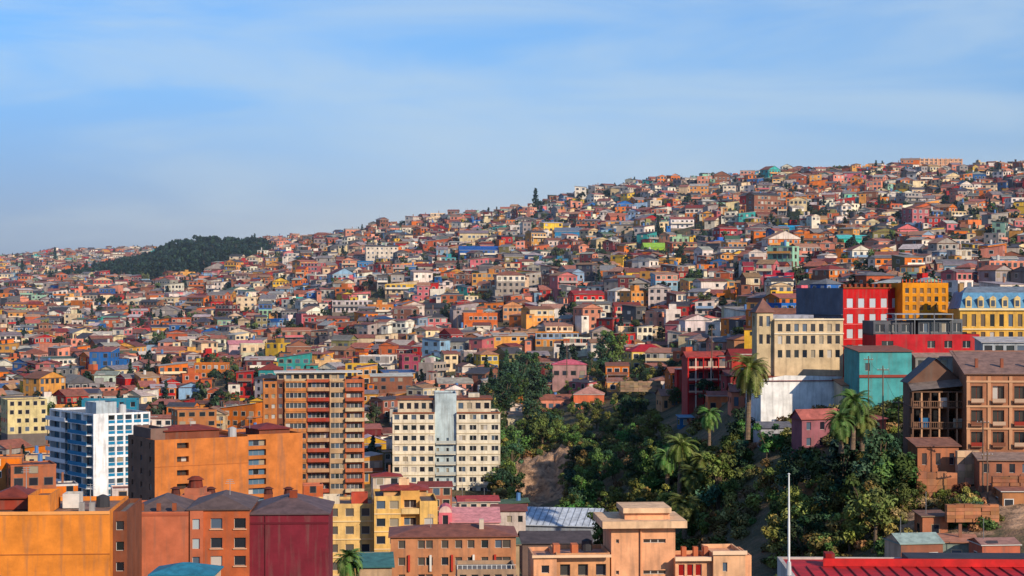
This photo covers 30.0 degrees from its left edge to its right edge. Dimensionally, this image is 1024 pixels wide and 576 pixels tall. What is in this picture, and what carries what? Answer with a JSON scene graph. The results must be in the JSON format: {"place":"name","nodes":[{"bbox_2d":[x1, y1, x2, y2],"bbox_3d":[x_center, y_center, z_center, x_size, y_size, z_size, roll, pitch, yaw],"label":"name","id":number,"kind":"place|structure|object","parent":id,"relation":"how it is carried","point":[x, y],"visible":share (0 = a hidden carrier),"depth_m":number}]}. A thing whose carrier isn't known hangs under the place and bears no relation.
{"place":"outdoors","nodes":[
{"label":"outdoors","id":0,"kind":"place"},
{"bbox_2d":[0,196,1023,575],"bbox_3d":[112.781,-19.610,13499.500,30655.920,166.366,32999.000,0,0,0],"label":"ground","id":1,"kind":"structure","parent":0,"point":[540,480],"depth_m":469.01},
{"bbox_2d":[0,445,23,490],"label":"building","id":2,"kind":"structure","parent":1,"relation":"on","point":[10,458],"depth_m":400.10},
{"bbox_2d":[1,397,46,445],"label":"cream house","id":3,"kind":"structure","parent":1,"relation":"on","point":[24,419],"depth_m":560.81},
{"bbox_2d":[6,454,55,489],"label":"brown apartment house","id":4,"kind":"structure","parent":1,"relation":"on","point":[41,473],"depth_m":395.79},
{"bbox_2d":[56,472,77,495],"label":"building","id":5,"kind":"structure","parent":1,"relation":"on","point":[62,485],"depth_m":402.94},
{"bbox_2d":[0,467,141,575],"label":"ochre apartment block","id":6,"kind":"structure","parent":1,"relation":"on","point":[48,532],"depth_m":213.00},
{"bbox_2d":[45,393,149,495],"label":"white and blue apartment building","id":7,"kind":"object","parent":1,"relation":"on","point":[89,443],"visible":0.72,"depth_m":436.81},
{"bbox_2d":[82,398,138,409],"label":"teal apartment block","id":8,"kind":"structure","parent":1,"relation":"on","point":[131,403],"depth_m":562.69},
{"bbox_2d":[110,485,127,495],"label":"white low house","id":9,"kind":"structure","parent":1,"relation":"on","point":[119,490],"depth_m":379.69},
{"bbox_2d":[49,235,271,279],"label":"distant forest","id":10,"kind":"object","parent":1,"relation":"on","point":[199,253],"visible":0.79,"depth_m":1555.84},
{"bbox_2d":[148,562,223,575],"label":"teal roofed pavilion","id":11,"kind":"structure","parent":1,"relation":"on","point":[187,569],"depth_m":206.21},
{"bbox_2d":[171,407,216,427],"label":"ochre house","id":12,"kind":"structure","parent":1,"relation":"on","point":[201,416],"depth_m":520.89},
{"bbox_2d":[142,481,259,575],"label":"terracotta townhouse","id":13,"kind":"structure","parent":1,"relation":"on","point":[213,529],"depth_m":232.92},
{"bbox_2d":[170,487,180,495],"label":"brick chimney","id":14,"kind":"object","parent":13,"relation":"on","point":[175,490],"visible":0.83,"depth_m":300.17},
{"bbox_2d":[181,476,210,499],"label":"brick chimney turret","id":15,"kind":"object","parent":13,"relation":"on","point":[195,489],"visible":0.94,"depth_m":250.59},
{"bbox_2d":[128,416,302,500],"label":"ochre brown apartment block","id":16,"kind":"structure","parent":1,"relation":"on","point":[254,460],"depth_m":342.50},
{"bbox_2d":[263,487,273,498],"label":"brick chimney","id":17,"kind":"object","parent":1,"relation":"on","point":[268,492],"visible":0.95,"depth_m":300.07},
{"bbox_2d":[249,490,334,575],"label":"maroon townhouse","id":18,"kind":"structure","parent":1,"relation":"on","point":[291,532],"depth_m":234.33},
{"bbox_2d":[303,482,322,496],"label":"brick annex","id":19,"kind":"object","parent":1,"relation":"on","point":[313,489],"visible":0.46,"depth_m":405.03},
{"bbox_2d":[263,362,363,496],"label":"brown brick tower block","id":20,"kind":"structure","parent":1,"relation":"on","point":[322,411],"depth_m":482.84},
{"bbox_2d":[318,484,373,575],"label":"cream apartment house","id":21,"kind":"structure","parent":1,"relation":"on","point":[353,521],"depth_m":345.67},
{"bbox_2d":[333,548,363,575],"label":"palm tree","id":22,"kind":"object","parent":1,"relation":"on","point":[347,563],"visible":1,"depth_m":261.24},
{"bbox_2d":[353,552,394,575],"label":"green roofed shed","id":23,"kind":"structure","parent":1,"relation":"on","point":[378,563],"depth_m":263.11},
{"bbox_2d":[369,465,402,495],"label":"cream corner house","id":24,"kind":"structure","parent":1,"relation":"on","point":[381,478],"depth_m":415.11},
{"bbox_2d":[373,477,437,551],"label":"yellow apartment house","id":25,"kind":"structure","parent":1,"relation":"on","point":[403,501],"depth_m":342.85},
{"bbox_2d":[417,481,452,515],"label":"brick house","id":26,"kind":"structure","parent":1,"relation":"on","point":[441,491],"depth_m":420.20},
{"bbox_2d":[392,391,499,490],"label":"white tower block","id":27,"kind":"structure","parent":1,"relation":"on","point":[453,437],"depth_m":506.19},
{"bbox_2d":[388,514,517,575],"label":"tan apartment house","id":28,"kind":"structure","parent":1,"relation":"on","point":[430,549],"depth_m":275.50},
{"bbox_2d":[439,503,500,524],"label":"pink gabled house","id":29,"kind":"structure","parent":1,"relation":"on","point":[448,514],"depth_m":373.19},
{"bbox_2d":[454,484,500,506],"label":"red roofed house","id":30,"kind":"structure","parent":1,"relation":"on","point":[462,500],"depth_m":430.54},
{"bbox_2d":[456,560,515,575],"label":"rooftop terrace house","id":31,"kind":"structure","parent":1,"relation":"on","point":[485,568],"depth_m":244.24},
{"bbox_2d":[487,368,495,395],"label":"cypress tree","id":32,"kind":"object","parent":1,"relation":"on","point":[490,379],"visible":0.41,"depth_m":611.79},
{"bbox_2d":[494,359,508,406],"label":"cypress tree","id":33,"kind":"object","parent":1,"relation":"on","point":[500,372],"visible":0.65,"depth_m":615.71},
{"bbox_2d":[503,349,509,372],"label":"cypress tree","id":34,"kind":"object","parent":1,"relation":"on","point":[506,358],"visible":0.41,"depth_m":655.72},
{"bbox_2d":[490,504,527,533],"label":"pale townhouse","id":35,"kind":"structure","parent":1,"relation":"on","point":[514,515],"depth_m":385.20},
{"bbox_2d":[500,411,522,425],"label":"grey cottage","id":36,"kind":"structure","parent":1,"relation":"on","point":[513,417],"depth_m":598.18},
{"bbox_2d":[0,158,1023,483],"bbox_3d":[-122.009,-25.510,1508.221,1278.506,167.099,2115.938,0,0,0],"label":"hillside houses","id":37,"kind":"structure","parent":1,"relation":"on","point":[924,236],"depth_m":896.95},
{"bbox_2d":[0,160,1023,453],"bbox_3d":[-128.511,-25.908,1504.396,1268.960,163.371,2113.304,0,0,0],"label":"hillside trees","id":38,"kind":"object","parent":1,"relation":"on","point":[374,410],"visible":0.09,"depth_m":890.23},
{"bbox_2d":[498,493,529,505],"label":"townhouse","id":39,"kind":"structure","parent":1,"relation":"on","point":[518,499],"depth_m":450.08},
{"bbox_2d":[516,537,521,575],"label":"green roofed house","id":40,"kind":"structure","parent":1,"relation":"on","point":[518,542],"depth_m":300.36},
{"bbox_2d":[514,351,532,378],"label":"eucalyptus tree","id":41,"kind":"object","parent":1,"relation":"on","point":[523,369],"visible":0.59,"depth_m":655.13},
{"bbox_2d":[522,352,540,373],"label":"eucalyptus tree","id":42,"kind":"object","parent":1,"relation":"on","point":[534,359],"visible":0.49,"depth_m":663.62},
{"bbox_2d":[532,188,539,208],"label":"cypress tree","id":43,"kind":"object","parent":1,"relation":"on","point":[535,197],"visible":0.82,"depth_m":1399.25},
{"bbox_2d":[537,388,572,410],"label":"orange cottage","id":44,"kind":"structure","parent":1,"relation":"on","point":[554,400],"depth_m":610.10},
{"bbox_2d":[518,530,592,575],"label":"dark roofed shed","id":45,"kind":"structure","parent":1,"relation":"on","point":[538,539],"depth_m":347.06},
{"bbox_2d":[526,506,606,541],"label":"grey metal warehouse","id":46,"kind":"structure","parent":1,"relation":"on","point":[554,519],"depth_m":395.75},
{"bbox_2d":[551,357,586,390],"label":"pink roofed villa","id":47,"kind":"object","parent":1,"relation":"on","point":[575,368],"visible":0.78,"depth_m":640.00},
{"bbox_2d":[528,538,610,575],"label":"peach terraced house","id":48,"kind":"structure","parent":1,"relation":"on","point":[586,557],"depth_m":244.45},
{"bbox_2d":[573,386,604,409],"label":"terracotta cottage","id":49,"kind":"structure","parent":1,"relation":"on","point":[588,394],"depth_m":594.21},
{"bbox_2d":[581,351,599,373],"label":"eucalyptus tree","id":50,"kind":"object","parent":1,"relation":"on","point":[591,364],"visible":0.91,"depth_m":643.11},
{"bbox_2d":[594,334,612,372],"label":"eucalyptus tree","id":51,"kind":"object","parent":1,"relation":"on","point":[602,350],"visible":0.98,"depth_m":646.62},
{"bbox_2d":[600,330,628,361],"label":"eucalyptus tree","id":52,"kind":"object","parent":1,"relation":"on","point":[616,345],"visible":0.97,"depth_m":646.27},
{"bbox_2d":[606,377,629,395],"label":"ochre cottage","id":53,"kind":"structure","parent":1,"relation":"on","point":[612,385],"depth_m":606.00},
{"bbox_2d":[593,502,686,575],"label":"peach modernist house","id":54,"kind":"structure","parent":1,"relation":"on","point":[638,538],"depth_m":245.36},
{"bbox_2d":[620,381,660,391],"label":"stone retaining wall","id":55,"kind":"structure","parent":1,"relation":"on","point":[639,386],"depth_m":560.41},
{"bbox_2d":[624,344,659,373],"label":"yellow chalet","id":56,"kind":"object","parent":1,"relation":"on","point":[632,355],"visible":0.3,"depth_m":630.27},
{"bbox_2d":[649,376,664,393],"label":"white cottage","id":57,"kind":"structure","parent":1,"relation":"on","point":[661,379],"depth_m":573.97},
{"bbox_2d":[653,447,677,483],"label":"palm tree","id":58,"kind":"object","parent":1,"relation":"on","point":[665,466],"visible":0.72,"depth_m":404.13},
{"bbox_2d":[655,389,678,411],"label":"stucco cottage","id":59,"kind":"structure","parent":1,"relation":"on","point":[662,400],"depth_m":534.05},
{"bbox_2d":[663,433,698,497],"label":"palm tree","id":60,"kind":"object","parent":1,"relation":"on","point":[681,450],"visible":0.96,"depth_m":391.38},
{"bbox_2d":[666,493,699,538],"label":"palm tree","id":61,"kind":"object","parent":1,"relation":"on","point":[685,508],"visible":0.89,"depth_m":363.61},
{"bbox_2d":[676,414,694,428],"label":"blue cottage","id":62,"kind":"structure","parent":1,"relation":"on","point":[682,422],"depth_m":490.04},
{"bbox_2d":[676,464,710,500],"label":"palm tree","id":63,"kind":"object","parent":1,"relation":"on","point":[697,479],"visible":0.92,"depth_m":378.42},
{"bbox_2d":[678,314,711,331],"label":"white house","id":64,"kind":"structure","parent":1,"relation":"on","point":[692,322],"depth_m":640.08},
{"bbox_2d":[685,333,709,350],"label":"turquoise house","id":65,"kind":"structure","parent":1,"relation":"on","point":[690,341],"depth_m":611.75},
{"bbox_2d":[689,451,714,477],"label":"palm tree","id":66,"kind":"object","parent":1,"relation":"on","point":[702,463],"visible":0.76,"depth_m":386.96},
{"bbox_2d":[680,351,724,413],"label":"red balconied house","id":67,"kind":"structure","parent":1,"relation":"on","point":[696,366],"depth_m":501.69},
{"bbox_2d":[697,407,721,445],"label":"palm tree","id":68,"kind":"object","parent":1,"relation":"on","point":[707,420],"visible":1,"depth_m":399.44},
{"bbox_2d":[673,544,750,575],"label":"peach terraced house","id":69,"kind":"structure","parent":1,"relation":"on","point":[719,560],"depth_m":244.17},
{"bbox_2d":[708,327,715,375],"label":"utility pole","id":70,"kind":"object","parent":1,"relation":"on","point":[711,329],"visible":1,"depth_m":459.92},
{"bbox_2d":[704,391,727,411],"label":"orange house","id":71,"kind":"structure","parent":1,"relation":"on","point":[716,399],"depth_m":478.01},
{"bbox_2d":[695,485,737,520],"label":"pepper tree","id":72,"kind":"object","parent":1,"relation":"on","point":[713,491],"visible":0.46,"depth_m":371.67},
{"bbox_2d":[719,368,742,390],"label":"maroon house","id":73,"kind":"structure","parent":1,"relation":"on","point":[725,380],"depth_m":482.81},
{"bbox_2d":[479,355,983,556],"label":"ravine trees","id":74,"kind":"object","parent":1,"relation":"on","point":[536,424],"visible":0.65,"depth_m":418.35},
{"bbox_2d":[726,334,743,348],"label":"brown villa","id":75,"kind":"object","parent":1,"relation":"on","point":[735,341],"visible":0.25,"depth_m":537.89},
{"bbox_2d":[726,384,745,416],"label":"salmon cottage","id":76,"kind":"structure","parent":1,"relation":"on","point":[736,400],"depth_m":454.00},
{"bbox_2d":[724,349,751,369],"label":"red roofed house","id":77,"kind":"structure","parent":1,"relation":"on","point":[728,354],"depth_m":488.12},
{"bbox_2d":[491,376,1004,575],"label":"ravine shrubs","id":78,"kind":"object","parent":1,"relation":"on","point":[740,517],"visible":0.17,"depth_m":362.53},
{"bbox_2d":[727,353,772,439],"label":"palm tree","id":79,"kind":"object","parent":1,"relation":"on","point":[749,379],"visible":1,"depth_m":349.07},
{"bbox_2d":[751,421,791,446],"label":"grey house","id":80,"kind":"structure","parent":1,"relation":"on","point":[766,426],"depth_m":394.12},
{"bbox_2d":[763,459,789,489],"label":"pepper tree","id":81,"kind":"object","parent":1,"relation":"on","point":[771,471],"visible":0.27,"depth_m":344.53},
{"bbox_2d":[761,514,796,556],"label":"pepper tree","id":82,"kind":"object","parent":1,"relation":"on","point":[775,545],"visible":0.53,"depth_m":308.93},
{"bbox_2d":[786,473,791,575],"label":"flagpole","id":83,"kind":"object","parent":1,"relation":"on","point":[788,571],"visible":1,"depth_m":98.95},
{"bbox_2d":[746,375,841,427],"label":"white warehouse","id":84,"kind":"structure","parent":1,"relation":"on","point":[784,396],"depth_m":402.78},
{"bbox_2d":[750,298,843,376],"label":"cream mansion with turret","id":85,"kind":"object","parent":1,"relation":"on","point":[796,345],"visible":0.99,"depth_m":408.98},
{"bbox_2d":[777,513,826,556],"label":"pepper tree","id":86,"kind":"object","parent":1,"relation":"on","point":[797,546],"visible":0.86,"depth_m":299.63},
{"bbox_2d":[789,408,839,452],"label":"mauve house","id":87,"kind":"structure","parent":1,"relation":"on","point":[808,427],"depth_m":373.31},
{"bbox_2d":[797,483,835,502],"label":"stone retaining wall","id":88,"kind":"structure","parent":1,"relation":"on","point":[809,492],"depth_m":331.29},
{"bbox_2d":[801,516,845,556],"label":"pepper tree","id":89,"kind":"object","parent":1,"relation":"on","point":[812,536],"visible":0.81,"depth_m":294.35},
{"bbox_2d":[823,408,855,452],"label":"palm tree","id":90,"kind":"object","parent":1,"relation":"on","point":[841,425],"visible":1,"depth_m":311.01},
{"bbox_2d":[832,377,848,405],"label":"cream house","id":91,"kind":"structure","parent":1,"relation":"on","point":[840,385],"depth_m":399.40},
{"bbox_2d":[794,284,895,376],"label":"red townhouse","id":92,"kind":"structure","parent":1,"relation":"on","point":[854,306],"depth_m":428.06},
{"bbox_2d":[833,388,874,449],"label":"palm tree","id":93,"kind":"object","parent":1,"relation":"on","point":[857,411],"visible":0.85,"depth_m":316.96},
{"bbox_2d":[847,410,878,450],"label":"palm tree","id":94,"kind":"object","parent":1,"relation":"on","point":[868,424],"visible":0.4,"depth_m":320.81},
{"bbox_2d":[864,356,872,409],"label":"utility pole","id":95,"kind":"object","parent":1,"relation":"on","point":[868,375],"visible":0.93,"depth_m":377.89},
{"bbox_2d":[842,472,896,533],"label":"pepper tree","id":96,"kind":"object","parent":1,"relation":"on","point":[850,480],"visible":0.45,"depth_m":297.43},
{"bbox_2d":[844,486,897,545],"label":"pepper tree","id":97,"kind":"object","parent":1,"relation":"on","point":[877,515],"visible":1,"depth_m":289.48},
{"bbox_2d":[855,415,888,440],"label":"salmon house","id":98,"kind":"structure","parent":1,"relation":"on","point":[879,418],"depth_m":352.41},
{"bbox_2d":[842,345,913,407],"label":"teal workshop","id":99,"kind":"structure","parent":1,"relation":"on","point":[896,360],"depth_m":388.60},
{"bbox_2d":[877,366,888,433],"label":"utility pole","id":100,"kind":"object","parent":1,"relation":"on","point":[883,368],"visible":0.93,"depth_m":329.93},
{"bbox_2d":[893,398,904,436],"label":"utility pole","id":101,"kind":"object","parent":1,"relation":"on","point":[898,402],"visible":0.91,"depth_m":325.90},
{"bbox_2d":[887,492,911,512],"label":"pepper tree","id":102,"kind":"object","parent":1,"relation":"on","point":[904,509],"visible":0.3,"depth_m":297.54},
{"bbox_2d":[777,551,1023,575],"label":"red roofed building","id":103,"kind":"structure","parent":1,"relation":"on","point":[828,563],"depth_m":104.85},
{"bbox_2d":[878,279,947,320],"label":"orange yellow townhouse","id":104,"kind":"structure","parent":1,"relation":"on","point":[920,297],"depth_m":427.21},
{"bbox_2d":[883,517,944,556],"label":"tin roofed shack","id":105,"kind":"structure","parent":1,"relation":"on","point":[896,544],"depth_m":272.94},
{"bbox_2d":[862,313,979,371],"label":"red and grey restaurant","id":106,"kind":"object","parent":1,"relation":"on","point":[923,339],"visible":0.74,"depth_m":403.09},
{"bbox_2d":[912,510,947,532],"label":"brick shack","id":107,"kind":"structure","parent":1,"relation":"on","point":[929,520],"depth_m":286.13},
{"bbox_2d":[900,357,962,453],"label":"timber gallery house","id":108,"kind":"structure","parent":1,"relation":"on","point":[931,385],"depth_m":325.00},
{"bbox_2d":[905,437,961,488],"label":"brick hut","id":109,"kind":"object","parent":1,"relation":"on","point":[934,454],"visible":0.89,"depth_m":308.26},
{"bbox_2d":[916,471,956,497],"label":"stone retaining wall","id":110,"kind":"structure","parent":1,"relation":"on","point":[936,481],"depth_m":302.78},
{"bbox_2d":[920,158,962,165],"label":"ridge apartment block","id":111,"kind":"structure","parent":1,"relation":"on","point":[942,162],"depth_m":1441.10},
{"bbox_2d":[937,524,976,552],"bbox_3d":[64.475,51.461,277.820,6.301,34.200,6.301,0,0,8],"label":"green shack","id":112,"kind":"structure","parent":1,"relation":"on","point":[956,543],"depth_m":275.28},
{"bbox_2d":[955,450,979,483],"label":"house","id":113,"kind":"structure","parent":1,"relation":"on","point":[964,465],"depth_m":305.08},
{"bbox_2d":[945,503,998,521],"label":"stone retaining wall","id":114,"kind":"structure","parent":1,"relation":"on","point":[962,512],"depth_m":284.17},
{"bbox_2d":[976,418,988,491],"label":"utility pole","id":115,"kind":"object","parent":1,"relation":"on","point":[982,422],"visible":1,"depth_m":299.91},
{"bbox_2d":[947,283,1023,336],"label":"yellow mansard palace","id":116,"kind":"structure","parent":1,"relation":"on","point":[990,311],"depth_m":411.91},
{"bbox_2d":[949,350,1023,451],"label":"derelict stone mansion","id":117,"kind":"structure","parent":1,"relation":"on","point":[992,387],"depth_m":317.98},
{"bbox_2d":[981,451,992,499],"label":"utility pole","id":118,"kind":"object","parent":1,"relation":"on","point":[987,455],"visible":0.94,"depth_m":295.89},
{"bbox_2d":[967,518,1021,552],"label":"brick shack","id":119,"kind":"structure","parent":1,"relation":"on","point":[996,545],"depth_m":268.42},
{"bbox_2d":[971,452,1023,491],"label":"long brick outbuilding","id":120,"kind":"structure","parent":1,"relation":"on","point":[1005,463],"depth_m":299.95},
{"bbox_2d":[973,337,1023,349],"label":"pale long house","id":121,"kind":"structure","parent":1,"relation":"on","point":[999,343],"depth_m":385.18},
{"bbox_2d":[989,474,1023,505],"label":"ochre shack","id":122,"kind":"structure","parent":1,"relation":"on","point":[1007,495],"depth_m":292.00},
{"bbox_2d":[991,476,1023,492],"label":"stone retaining wall","id":123,"kind":"structure","parent":1,"relation":"on","point":[1006,480],"depth_m":295.88},
{"bbox_2d":[0,0,1023,254],"label":"sky","id":124,"kind":"structure","parent":0,"point":[141,123]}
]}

